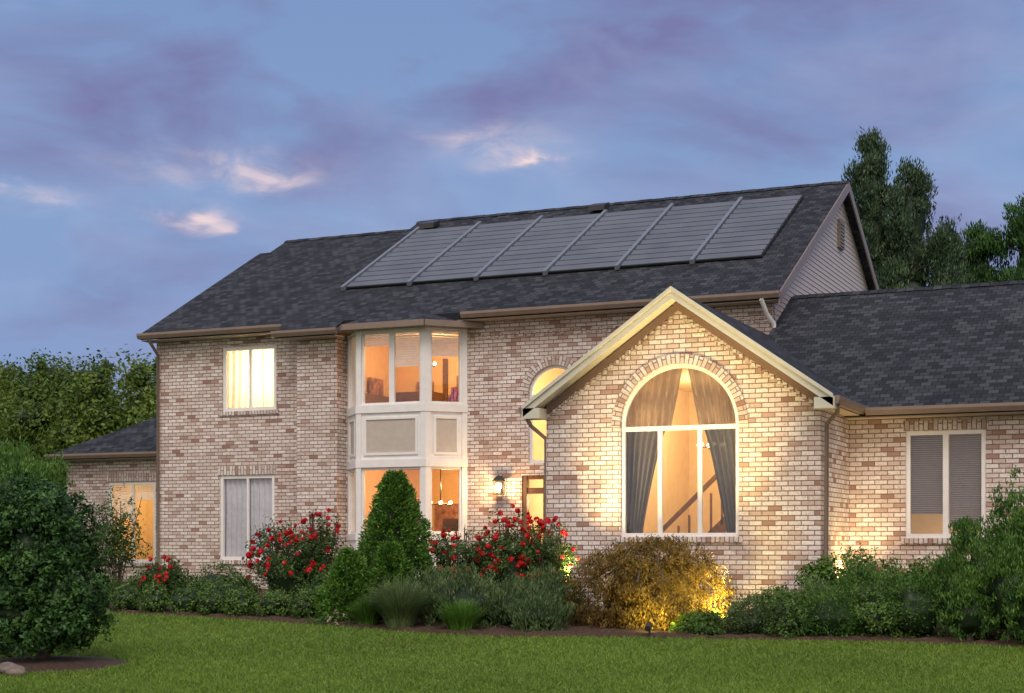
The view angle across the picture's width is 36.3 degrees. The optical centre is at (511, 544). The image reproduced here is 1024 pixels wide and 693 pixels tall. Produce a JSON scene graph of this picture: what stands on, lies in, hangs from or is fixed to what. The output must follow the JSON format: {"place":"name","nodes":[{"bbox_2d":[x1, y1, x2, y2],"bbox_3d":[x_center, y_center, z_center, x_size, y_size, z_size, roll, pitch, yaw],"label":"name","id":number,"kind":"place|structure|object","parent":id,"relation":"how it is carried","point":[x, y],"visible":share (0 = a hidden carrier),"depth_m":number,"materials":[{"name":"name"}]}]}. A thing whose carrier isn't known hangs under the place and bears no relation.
{"place":"outdoors","nodes":[
{"label":"outdoors","id":0,"kind":"place"},
{"bbox_2d":[67,457,155,584],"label":"wing wall","id":1,"kind":"structure","parent":0,"point":[90,477],"depth_m":38.46,"materials":[{"name":"brick"}]},
{"bbox_2d":[52,417,155,459],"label":"wing roof","id":2,"kind":"structure","parent":1,"relation":"on","point":[139,437],"depth_m":38.53,"materials":[{"name":"grey"}]},
{"bbox_2d":[336,319,483,334],"bbox_3d":[-2.324,-4.460,31.991,3.447,0.120,1.009,0,0,24],"label":"bay gutter","id":3,"kind":"object","parent":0,"point":[345,329],"visible":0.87,"depth_m":31.56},
{"bbox_2d":[0,611,1023,692],"bbox_3d":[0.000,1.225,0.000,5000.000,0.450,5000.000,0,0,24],"label":"ground","id":4,"kind":"structure","parent":0,"point":[352,646],"depth_m":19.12,"materials":[{"name":"plant"}]},
{"bbox_2d":[0,435,75,504],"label":"arborvitae tree","id":5,"kind":"object","parent":4,"relation":"on","point":[22,462],"visible":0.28,"depth_m":36.30,"materials":[{"name":"green plant"}]},
{"bbox_2d":[0,656,128,672],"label":"mulch ring","id":6,"kind":"object","parent":4,"relation":"on","point":[60,663],"visible":0.77,"depth_m":17.98,"materials":[{"name":"soil"}]},
{"bbox_2d":[0,463,118,660],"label":"holly tree","id":7,"kind":"object","parent":6,"relation":"on","point":[52,597],"visible":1,"depth_m":17.83,"materials":[{"name":"green plant"}]},
{"bbox_2d":[0,344,155,498],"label":"background trees","id":8,"kind":"object","parent":4,"relation":"on","point":[51,408],"visible":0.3,"depth_m":61.14,"materials":[{"name":"green plant"}]},
{"bbox_2d":[297,338,336,554],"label":"pier wall","id":9,"kind":"structure","parent":4,"relation":"on","point":[317,424],"depth_m":32.95,"materials":[{"name":"brick"}]},
{"bbox_2d":[157,299,773,588],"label":"wall","id":10,"kind":"structure","parent":4,"relation":"on","point":[201,440],"depth_m":33.78,"materials":[{"name":"brick"}]},
{"bbox_2d":[146,339,159,568],"bbox_3d":[-7.994,-1.723,34.794,0.092,5.745,0.499,0,0,18],"label":"downspout","id":11,"kind":"object","parent":10,"relation":"attached to","point":[157,464],"visible":0.86,"depth_m":34.98,"materials":[{"name":"brown metal"}]},
{"bbox_2d":[225,479,246,556],"bbox_3d":[-6.069,-0.600,34.372,0.670,1.840,0.047,0,0,24],"label":"study curtain","id":12,"kind":"object","parent":10,"relation":"hanging from","point":[235,515],"visible":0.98,"depth_m":34.39,"materials":[{"name":"fabric"}]},
{"bbox_2d":[251,478,271,556],"bbox_3d":[-5.412,-0.600,34.079,0.670,1.840,0.047,0,0,24],"label":"study curtain","id":13,"kind":"object","parent":10,"relation":"hanging from","point":[261,500],"visible":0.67,"depth_m":34.11,"materials":[{"name":"fabric"}]},
{"bbox_2d":[337,335,345,554],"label":"pier side wall","id":14,"kind":"structure","parent":10,"relation":"attached to","point":[341,427],"depth_m":32.93,"materials":[{"name":"brick"}]},
{"bbox_2d":[350,411,461,572],"bbox_3d":[-2.331,-0.940,32.211,2.652,3.540,0.646,0,0,24],"label":"panel molding","id":15,"kind":"object","parent":10,"relation":"attached to","point":[409,456],"visible":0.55,"depth_m":31.86,"materials":[{"name":"wood"}]},
{"bbox_2d":[351,418,455,567],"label":"bay panels","id":16,"kind":"object","parent":15,"relation":"attached to","point":[389,435],"visible":0.55,"depth_m":31.84,"materials":[{"name":"paint"}]},
{"bbox_2d":[141,183,846,339],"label":"roof front","id":17,"kind":"structure","parent":10,"relation":"on","point":[295,285],"depth_m":33.55,"materials":[{"name":"grey"}]},
{"bbox_2d":[419,202,609,228],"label":"roof vents","id":18,"kind":"object","parent":17,"relation":"on","point":[591,207],"visible":1,"depth_m":36.43,"materials":[{"name":"metal"}]},
{"bbox_2d":[340,195,803,290],"bbox_3d":[1.298,-6.674,34.320,9.510,2.093,3.728,0,0,24],"label":"solar panel array","id":19,"kind":"object","parent":17,"relation":"on","point":[740,228],"visible":1,"depth_m":34.01,"materials":[{"name":"glass"}]},
{"bbox_2d":[843,193,875,289],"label":"roof back","id":20,"kind":"structure","parent":17,"relation":"attached to","point":[847,203],"depth_m":36.03,"materials":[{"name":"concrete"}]},
{"bbox_2d":[522,475,544,567],"bbox_3d":[0.879,-0.150,31.232,1.420,2.500,0.130,0,0,24],"label":"front door","id":21,"kind":"structure","parent":10,"relation":"attached to","point":[526,490],"depth_m":31.43,"materials":[{"name":"brown wood"}]},
{"bbox_2d":[109,326,985,576],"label":"window frames","id":22,"kind":"structure","parent":10,"relation":"attached to","point":[358,407],"depth_m":31.81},
{"bbox_2d":[347,308,423,323],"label":"bay roof front","id":23,"kind":"structure","parent":22,"relation":"attached to","point":[399,314],"depth_m":31.94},
{"bbox_2d":[396,332,419,366],"bbox_3d":[-2.110,-4.048,31.870,0.600,0.796,0.027,0,0,24],"label":"bay blind","id":24,"kind":"object","parent":22,"relation":"attached to","point":[407,348],"visible":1,"depth_m":31.88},
{"bbox_2d":[432,332,457,356],"bbox_3d":[-1.380,-4.122,31.876,0.021,0.545,0.631,0,0,67],"label":"bay blind","id":25,"kind":"object","parent":22,"relation":"attached to","point":[445,347],"visible":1,"depth_m":31.88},
{"bbox_2d":[107,302,988,565],"bbox_3d":[-1.939,-2.002,30.369,22.144,5.045,5.530,0,0,32],"label":"corbel band","id":26,"kind":"object","parent":10,"relation":"attached to","point":[613,321],"visible":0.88,"depth_m":25.25,"materials":[{"name":"brick"}]},
{"bbox_2d":[54,299,1023,461],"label":"soffits","id":27,"kind":"object","parent":26,"relation":"on","point":[844,412],"visible":0.58,"depth_m":30.76,"materials":[{"name":"paint"}]},
{"bbox_2d":[45,290,1023,458],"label":"gutters","id":28,"kind":"object","parent":27,"relation":"on","point":[850,405],"visible":0.84,"depth_m":30.34,"materials":[{"name":"brown metal"}]},
{"bbox_2d":[685,295,849,398],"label":"front gable roof","id":29,"kind":"structure","parent":10,"relation":"attached to","point":[764,340],"depth_m":25.75,"materials":[{"name":"grey"}]},
{"bbox_2d":[104,589,1023,646],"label":"mulch bed","id":30,"kind":"object","parent":4,"relation":"on","point":[582,630],"visible":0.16,"depth_m":21.77,"materials":[{"name":"soil"}]},
{"bbox_2d":[90,483,151,587],"bbox_3d":[-7.658,-0.096,30.065,1.238,2.203,1.395,0,0,-34],"label":"flowering shrub","id":31,"kind":"object","parent":30,"relation":"on","point":[120,552],"visible":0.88,"depth_m":30.00,"materials":[{"name":"green plant"}]},
{"bbox_2d":[108,583,142,611],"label":"boxwood shrub","id":32,"kind":"object","parent":30,"relation":"on","point":[124,597],"visible":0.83,"depth_m":25.38,"materials":[{"name":"green plant"}]},
{"bbox_2d":[137,582,170,612],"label":"boxwood shrub","id":33,"kind":"object","parent":30,"relation":"on","point":[154,598],"visible":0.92,"depth_m":25.07,"materials":[{"name":"green plant"}]},
{"bbox_2d":[136,549,191,596],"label":"red rose bush","id":34,"kind":"object","parent":30,"relation":"on","point":[168,577],"visible":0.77,"depth_m":27.82,"materials":[{"name":"green plant"}]},
{"bbox_2d":[166,585,202,612],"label":"boxwood shrub","id":35,"kind":"object","parent":30,"relation":"on","point":[183,600],"visible":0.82,"depth_m":24.86,"materials":[{"name":"green plant"}]},
{"bbox_2d":[195,584,228,614],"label":"boxwood shrub","id":36,"kind":"object","parent":30,"relation":"on","point":[211,601],"visible":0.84,"depth_m":24.62,"materials":[{"name":"green plant"}]},
{"bbox_2d":[177,558,253,591],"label":"shrub","id":37,"kind":"object","parent":30,"relation":"on","point":[215,576],"visible":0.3,"depth_m":27.85,"materials":[{"name":"green plant"}]},
{"bbox_2d":[194,572,263,602],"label":"shrub","id":38,"kind":"object","parent":30,"relation":"on","point":[228,584],"visible":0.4,"depth_m":26.75,"materials":[{"name":"green plant"}]},
{"bbox_2d":[221,587,259,615],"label":"boxwood shrub","id":39,"kind":"object","parent":30,"relation":"on","point":[242,602],"visible":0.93,"depth_m":24.37,"materials":[{"name":"green plant"}]},
{"bbox_2d":[254,588,293,616],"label":"boxwood shrub","id":40,"kind":"object","parent":30,"relation":"on","point":[271,603],"visible":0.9,"depth_m":24.19,"materials":[{"name":"green plant"}]},
{"bbox_2d":[232,514,332,599],"bbox_3d":[-3.791,0.271,26.915,1.569,1.606,1.713,0,0,-45],"label":"red rose bush","id":41,"kind":"object","parent":30,"relation":"on","point":[282,571],"visible":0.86,"depth_m":26.61,"materials":[{"name":"green plant"}]},
{"bbox_2d":[288,588,317,619],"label":"boxwood shrub","id":42,"kind":"object","parent":30,"relation":"on","point":[303,606],"visible":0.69,"depth_m":23.91,"materials":[{"name":"green plant"}]},
{"bbox_2d":[291,566,329,597],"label":"shrub","id":43,"kind":"object","parent":30,"relation":"on","point":[314,583],"visible":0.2,"depth_m":25.49,"materials":[{"name":"green plant"}]},
{"bbox_2d":[283,508,351,582],"bbox_3d":[-3.388,0.208,27.067,1.176,1.693,1.179,0,0,-11],"label":"red rose bush","id":44,"kind":"object","parent":30,"relation":"on","point":[333,541],"visible":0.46,"depth_m":26.83,"materials":[{"name":"green plant"}]},
{"bbox_2d":[304,609,356,625],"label":"pink groundcover","id":45,"kind":"object","parent":30,"relation":"on","point":[337,617],"visible":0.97,"depth_m":23.13,"materials":[{"name":"green plant"}]},
{"bbox_2d":[309,546,375,620],"bbox_3d":[-2.531,0.617,23.801,1.162,1.232,1.175,0,0,-37],"label":"dwarf spruce","id":46,"kind":"object","parent":30,"relation":"on","point":[346,577],"visible":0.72,"depth_m":23.59,"materials":[{"name":"green plant"}]},
{"bbox_2d":[344,593,381,624],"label":"ornamental grass","id":47,"kind":"object","parent":30,"relation":"on","point":[363,613],"depth_m":22.84,"materials":[{"name":"green plant"}]},
{"bbox_2d":[359,539,427,619],"bbox_3d":[-1.856,0.553,23.933,1.176,1.313,1.242,0,0,24],"label":"dwarf spruce","id":48,"kind":"object","parent":30,"relation":"on","point":[386,564],"visible":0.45,"depth_m":23.76,"materials":[{"name":"green plant"}]},
{"bbox_2d":[355,468,440,609],"bbox_3d":[-1.824,0.042,24.607,1.639,2.511,1.789,0,0,24],"label":"dwarf spruce","id":49,"kind":"object","parent":30,"relation":"on","point":[394,514],"visible":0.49,"depth_m":24.40,"materials":[{"name":"green plant"}]},
{"bbox_2d":[359,574,438,627],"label":"ornamental grass","id":50,"kind":"object","parent":30,"relation":"on","point":[400,606],"depth_m":22.52,"materials":[{"name":"green plant"}]},
{"bbox_2d":[407,560,483,622],"bbox_3d":[-0.933,0.718,23.321,1.262,1.023,1.202,0,0,24],"label":"lavender mound","id":51,"kind":"object","parent":30,"relation":"on","point":[429,576],"visible":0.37,"depth_m":23.13,"materials":[{"name":"green plant"}]},
{"bbox_2d":[420,526,500,589],"bbox_3d":[-0.796,0.396,25.021,1.377,1.484,1.359,0,0,-12],"label":"red rose bush","id":52,"kind":"object","parent":30,"relation":"on","point":[469,557],"visible":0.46,"depth_m":24.91,"materials":[{"name":"green plant"}]},
{"bbox_2d":[431,597,490,630],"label":"ornamental grass","id":53,"kind":"object","parent":30,"relation":"on","point":[460,617],"depth_m":22.00,"materials":[{"name":"green plant"}]},
{"bbox_2d":[424,568,514,628],"bbox_3d":[-0.591,0.787,22.966,1.535,0.913,1.466,0,0,24],"label":"lavender mound","id":54,"kind":"object","parent":30,"relation":"on","point":[475,589],"visible":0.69,"depth_m":22.70,"materials":[{"name":"green plant"}]},
{"bbox_2d":[467,503,571,592],"bbox_3d":[0.134,0.237,25.015,1.745,1.805,1.393,0,0,-2],"label":"red rose bush","id":55,"kind":"object","parent":30,"relation":"on","point":[504,560],"visible":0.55,"depth_m":24.73,"materials":[{"name":"green plant"}]},
{"bbox_2d":[481,568,569,627],"bbox_3d":[0.155,0.796,22.786,1.280,0.904,1.292,0,0,24],"label":"lavender mound","id":56,"kind":"object","parent":30,"relation":"on","point":[505,599],"visible":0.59,"depth_m":22.60,"materials":[{"name":"green plant"}]},
{"bbox_2d":[505,582,578,631],"bbox_3d":[0.337,0.896,22.259,1.057,0.754,0.951,0,0,-24],"label":"lavender mound","id":57,"kind":"object","parent":30,"relation":"on","point":[533,614],"visible":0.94,"depth_m":22.07,"materials":[{"name":"green plant"}]},
{"bbox_2d":[514,516,580,601],"bbox_3d":[0.550,0.346,24.408,1.096,1.612,1.155,0,0,-11],"label":"red rose bush","id":58,"kind":"object","parent":30,"relation":"on","point":[558,557],"visible":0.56,"depth_m":24.34,"materials":[{"name":"green plant"}]},
{"bbox_2d":[524,561,591,622],"bbox_3d":[0.635,0.728,23.269,1.161,1.004,1.056,0,0,24],"label":"lavender mound","id":59,"kind":"object","parent":30,"relation":"on","point":[554,582],"visible":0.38,"depth_m":23.12,"materials":[{"name":"green plant"}]},
{"bbox_2d":[563,531,738,629],"bbox_3d":[2.072,0.667,22.871,2.560,1.755,2.222,0,0,24],"label":"weeping maple","id":60,"kind":"object","parent":30,"relation":"on","point":[642,590],"visible":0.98,"depth_m":22.32,"materials":[{"name":"yellow plant"}]},
{"bbox_2d":[668,607,725,635],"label":"shrub","id":61,"kind":"object","parent":30,"relation":"on","point":[704,623],"visible":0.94,"depth_m":21.57,"materials":[{"name":"green plant"}]},
{"bbox_2d":[718,591,793,636],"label":"shrub","id":62,"kind":"object","parent":30,"relation":"on","point":[744,620],"visible":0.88,"depth_m":21.47,"materials":[{"name":"green plant"}]},
{"bbox_2d":[747,582,802,608],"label":"shrub","id":63,"kind":"object","parent":30,"relation":"on","point":[779,591],"visible":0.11,"depth_m":22.34,"materials":[{"name":"green plant"}]},
{"bbox_2d":[745,589,821,638],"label":"shrub","id":64,"kind":"object","parent":30,"relation":"on","point":[788,604],"visible":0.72,"depth_m":21.32,"materials":[{"name":"green plant"}]},
{"bbox_2d":[792,547,844,596],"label":"evergreen shrub","id":65,"kind":"object","parent":30,"relation":"on","point":[828,566],"visible":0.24,"depth_m":23.10,"materials":[{"name":"green plant"}]},
{"bbox_2d":[781,580,870,636],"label":"shrub","id":66,"kind":"object","parent":30,"relation":"on","point":[830,616],"visible":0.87,"depth_m":21.21,"materials":[{"name":"green plant"}]},
{"bbox_2d":[788,571,864,604],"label":"shrub","id":67,"kind":"object","parent":30,"relation":"on","point":[818,585],"visible":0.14,"depth_m":22.39,"materials":[{"name":"green plant"}]},
{"bbox_2d":[833,541,900,591],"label":"evergreen shrub","id":68,"kind":"object","parent":30,"relation":"on","point":[847,565],"visible":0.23,"depth_m":23.15,"materials":[{"name":"green plant"}]},
{"bbox_2d":[831,555,907,603],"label":"shrub","id":69,"kind":"object","parent":30,"relation":"on","point":[841,578],"visible":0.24,"depth_m":22.39,"materials":[{"name":"green plant"}]},
{"bbox_2d":[833,579,921,637],"bbox_3d":[4.992,0.876,21.604,1.419,0.840,1.367,0,0,24],"label":"shrub","id":70,"kind":"object","parent":30,"relation":"on","point":[878,619],"visible":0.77,"depth_m":21.22,"materials":[{"name":"green plant"}]},
{"bbox_2d":[876,555,942,612],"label":"evergreen shrub","id":71,"kind":"object","parent":30,"relation":"on","point":[909,572],"visible":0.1,"depth_m":23.34,"materials":[{"name":"green plant"}]},
{"bbox_2d":[872,557,957,637],"bbox_3d":[5.587,0.728,21.448,1.296,1.124,1.361,0,0,24],"label":"shrub","id":72,"kind":"object","parent":30,"relation":"on","point":[924,606],"visible":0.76,"depth_m":21.18,"materials":[{"name":"green plant"}]},
{"bbox_2d":[922,465,1023,643],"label":"juniper shrub","id":73,"kind":"object","parent":30,"relation":"on","point":[984,589],"visible":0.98,"depth_m":20.73,"materials":[{"name":"green plant"}]},
{"bbox_2d":[546,303,819,614],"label":"front gable wall","id":74,"kind":"structure","parent":4,"relation":"on","point":[779,482],"depth_m":24.29,"materials":[{"name":"brick"}]},
{"bbox_2d":[522,286,837,419],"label":"front gable rake boards","id":75,"kind":"object","parent":74,"relation":"attached to","point":[606,347],"visible":0.99,"depth_m":24.55,"materials":[{"name":"beige paint"}]},
{"bbox_2d":[824,404,839,577],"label":"downspout","id":76,"kind":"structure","parent":74,"relation":"attached to","point":[826,466],"depth_m":23.76,"materials":[{"name":"brown metal"}]},
{"bbox_2d":[820,410,848,579],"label":"front gable side wall","id":77,"kind":"structure","parent":4,"relation":"on","point":[838,528],"depth_m":24.77,"materials":[{"name":"brick"}]},
{"bbox_2d":[841,126,932,288],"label":"pine tree","id":78,"kind":"object","parent":4,"relation":"on","point":[870,188],"visible":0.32,"depth_m":54.38,"materials":[{"name":"green plant"}]},
{"bbox_2d":[875,154,968,288],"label":"pine tree","id":79,"kind":"object","parent":4,"relation":"on","point":[941,244],"visible":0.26,"depth_m":54.20,"materials":[{"name":"green plant"}]},
{"bbox_2d":[926,219,980,285],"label":"pine tree","id":80,"kind":"object","parent":4,"relation":"on","point":[962,257],"visible":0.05,"depth_m":55.71,"materials":[{"name":"green plant"}]},
{"bbox_2d":[955,218,1006,282],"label":"tree","id":81,"kind":"object","parent":4,"relation":"on","point":[979,241],"visible":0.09,"depth_m":59.22,"materials":[{"name":"green plant"}]},
{"bbox_2d":[963,191,1023,281],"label":"tree","id":82,"kind":"object","parent":4,"relation":"on","point":[1014,236],"visible":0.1,"depth_m":58.41,"materials":[{"name":"green plant"}]},
{"bbox_2d":[0,0,1023,403],"label":"sky","id":83,"kind":"structure","parent":0,"point":[151,150],"materials":[{"name":"blue"}]},
{"bbox_2d":[911,435,942,513],"bbox_3d":[6.712,-1.164,25.256,0.540,1.328,0.027,0,0,24],"label":"wing blind","id":84,"kind":"object","parent":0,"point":[926,473],"visible":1,"depth_m":25.25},
{"bbox_2d":[849,411,1023,572],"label":"wing wall","id":85,"kind":"structure","parent":0,"point":[877,482],"depth_m":25.34,"materials":[{"name":"brick"}]},
{"bbox_2d":[768,284,1023,416],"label":"wing roof","id":86,"kind":"structure","parent":85,"relation":"on","point":[948,346],"depth_m":27.21,"materials":[{"name":"grey"}]},
{"bbox_2d":[284,180,1023,298],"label":"ridge caps","id":87,"kind":"object","parent":86,"relation":"on","point":[828,294],"visible":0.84,"depth_m":35.16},
{"bbox_2d":[774,202,868,321],"bbox_3d":[7.250,-4.900,34.551,0.012,5.900,11.380,0,0,24],"label":"gable siding","id":88,"kind":"object","parent":86,"relation":"on","point":[829,266],"visible":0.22,"depth_m":33.80,"materials":[{"name":"plastic"}]},
{"bbox_2d":[779,182,878,302],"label":"gable rake trim","id":89,"kind":"structure","parent":88,"relation":"attached to","point":[797,268],"depth_m":32.57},
{"bbox_2d":[911,434,980,533],"bbox_3d":[8.326,-0.550,26.298,4.200,3.000,3.180,0,0,24],"label":"wing room","id":90,"kind":"object","parent":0,"point":[926,523],"visible":0.18,"depth_m":28.34,"materials":[{"name":"paint"}]},
{"bbox_2d":[950,434,980,524],"bbox_3d":[7.292,-1.069,24.998,0.550,1.538,0.027,0,0,24],"label":"wing blind","id":91,"kind":"object","parent":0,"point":[959,498],"visible":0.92,"depth_m":25.01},
{"label":"bay dining room floor","id":92,"kind":"structure","parent":0,"visible":0},
{"bbox_2d":[365,469,457,530],"bbox_3d":[-1.423,-0.400,34.272,3.900,2.700,3.550,0,0,24],"label":"bay dining room","id":93,"kind":"object","parent":92,"relation":"on","point":[449,485],"visible":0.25,"depth_m":36.24,"materials":[{"name":"orange paint"}]},
{"label":"living room floor","id":94,"kind":"structure","parent":0,"visible":0},
{"bbox_2d":[643,368,723,532],"bbox_3d":[3.621,-0.965,26.895,2.620,3.830,4.520,0,0,24],"label":"living room","id":95,"kind":"object","parent":94,"relation":"on","point":[680,469],"visible":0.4,"depth_m":29.13,"materials":[{"name":"paint"}]},
{"bbox_2d":[626,431,664,532],"bbox_3d":[2.152,-0.950,25.207,0.680,1.800,0.116,0,0,24],"label":"drape","id":96,"kind":"object","parent":95,"relation":"hanging from","point":[641,453],"visible":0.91,"depth_m":25.24,"materials":[{"name":"fabric"}]},
{"bbox_2d":[626,368,681,426],"bbox_3d":[2.291,-2.360,25.166,0.968,1.020,0.103,0,0,24],"label":"drape","id":97,"kind":"object","parent":95,"relation":"hanging from","point":[653,403],"visible":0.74,"depth_m":25.15,"materials":[{"name":"beige fabric"}]},
{"bbox_2d":[688,368,735,424],"bbox_3d":[3.234,-2.360,24.746,0.968,1.020,0.103,0,0,24],"label":"drape","id":98,"kind":"object","parent":95,"relation":"hanging from","point":[713,403],"visible":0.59,"depth_m":24.78,"materials":[{"name":"beige fabric"}]},
{"bbox_2d":[704,429,735,532],"bbox_3d":[3.358,-0.950,24.670,0.680,1.800,0.116,0,0,24],"label":"drape","id":99,"kind":"object","parent":95,"relation":"hanging from","point":[722,444],"visible":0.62,"depth_m":24.66,"materials":[{"name":"fabric"}]},
{"bbox_2d":[663,475,725,532],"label":"staircase","id":100,"kind":"structure","parent":94,"relation":"on","point":[719,526],"depth_m":27.51,"materials":[{"name":"brown wood"}]},
{"label":"left wing room floor","id":101,"kind":"structure","parent":0,"visible":0},
{"bbox_2d":[113,485,152,558],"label":"wing room","id":102,"kind":"object","parent":101,"relation":"on","point":[146,509],"visible":0.1,"depth_m":41.47,"materials":[{"name":"paint"}]},
{"bbox_3d":[-5.452,-3.300,35.794,3.500,2.500,3.050,0,0,24],"label":"bedroom","id":103,"kind":"object","parent":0,"visible":0},
{"bbox_2d":[228,349,263,407],"bbox_3d":[-5.889,-3.650,34.505,0.950,1.600,0.052,0,0,24],"label":"bedroom curtain","id":104,"kind":"object","parent":103,"relation":"hanging from","point":[238,379],"visible":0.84,"depth_m":34.51,"materials":[{"name":"beige fabric"}]},
{"bbox_2d":[264,349,273,406],"bbox_3d":[-5.164,-3.650,34.204,0.680,1.600,0.052,0,0,24],"label":"bedroom curtain","id":105,"kind":"object","parent":103,"relation":"hanging from","point":[268,377],"visible":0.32,"depth_m":34.27,"materials":[{"name":"beige fabric"}]},
{"label":"bay bedroom floor","id":106,"kind":"structure","parent":0,"visible":0},
{"bbox_2d":[365,359,457,530],"bbox_3d":[-5.136,-1.650,36.698,11.278,5.200,3.258,0,0,35],"label":"wood furniture","id":107,"kind":"object","parent":106,"relation":"on","point":[415,396],"visible":0.06,"depth_m":35.16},
{"bbox_2d":[369,376,457,530],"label":"picture frames","id":108,"kind":"structure","parent":107,"relation":"attached to","point":[443,511],"depth_m":36.07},
{"bbox_2d":[365,332,457,401],"bbox_3d":[-1.524,-3.325,34.044,3.900,2.550,3.050,0,0,24],"label":"bay bedroom","id":109,"kind":"object","parent":106,"relation":"on","point":[377,366],"visible":0.1,"depth_m":35.74,"materials":[{"name":"orange paint"}]},
{"label":"hall floor","id":110,"kind":"structure","parent":0,"visible":0},
{"bbox_2d":[529,369,564,561],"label":"hall","id":111,"kind":"structure","parent":110,"relation":"on","point":[545,379],"depth_m":32.99,"materials":[{"name":"paint"}]},
{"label":"left wing","id":112,"kind":"object","parent":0,"visible":0},
{"bbox_2d":[113,485,136,518],"bbox_3d":[-9.527,-1.148,38.405,0.730,0.996,0.027,0,0,24],"label":"wing shade","id":113,"kind":"object","parent":112,"relation":"attached to","point":[125,492],"visible":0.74,"depth_m":38.41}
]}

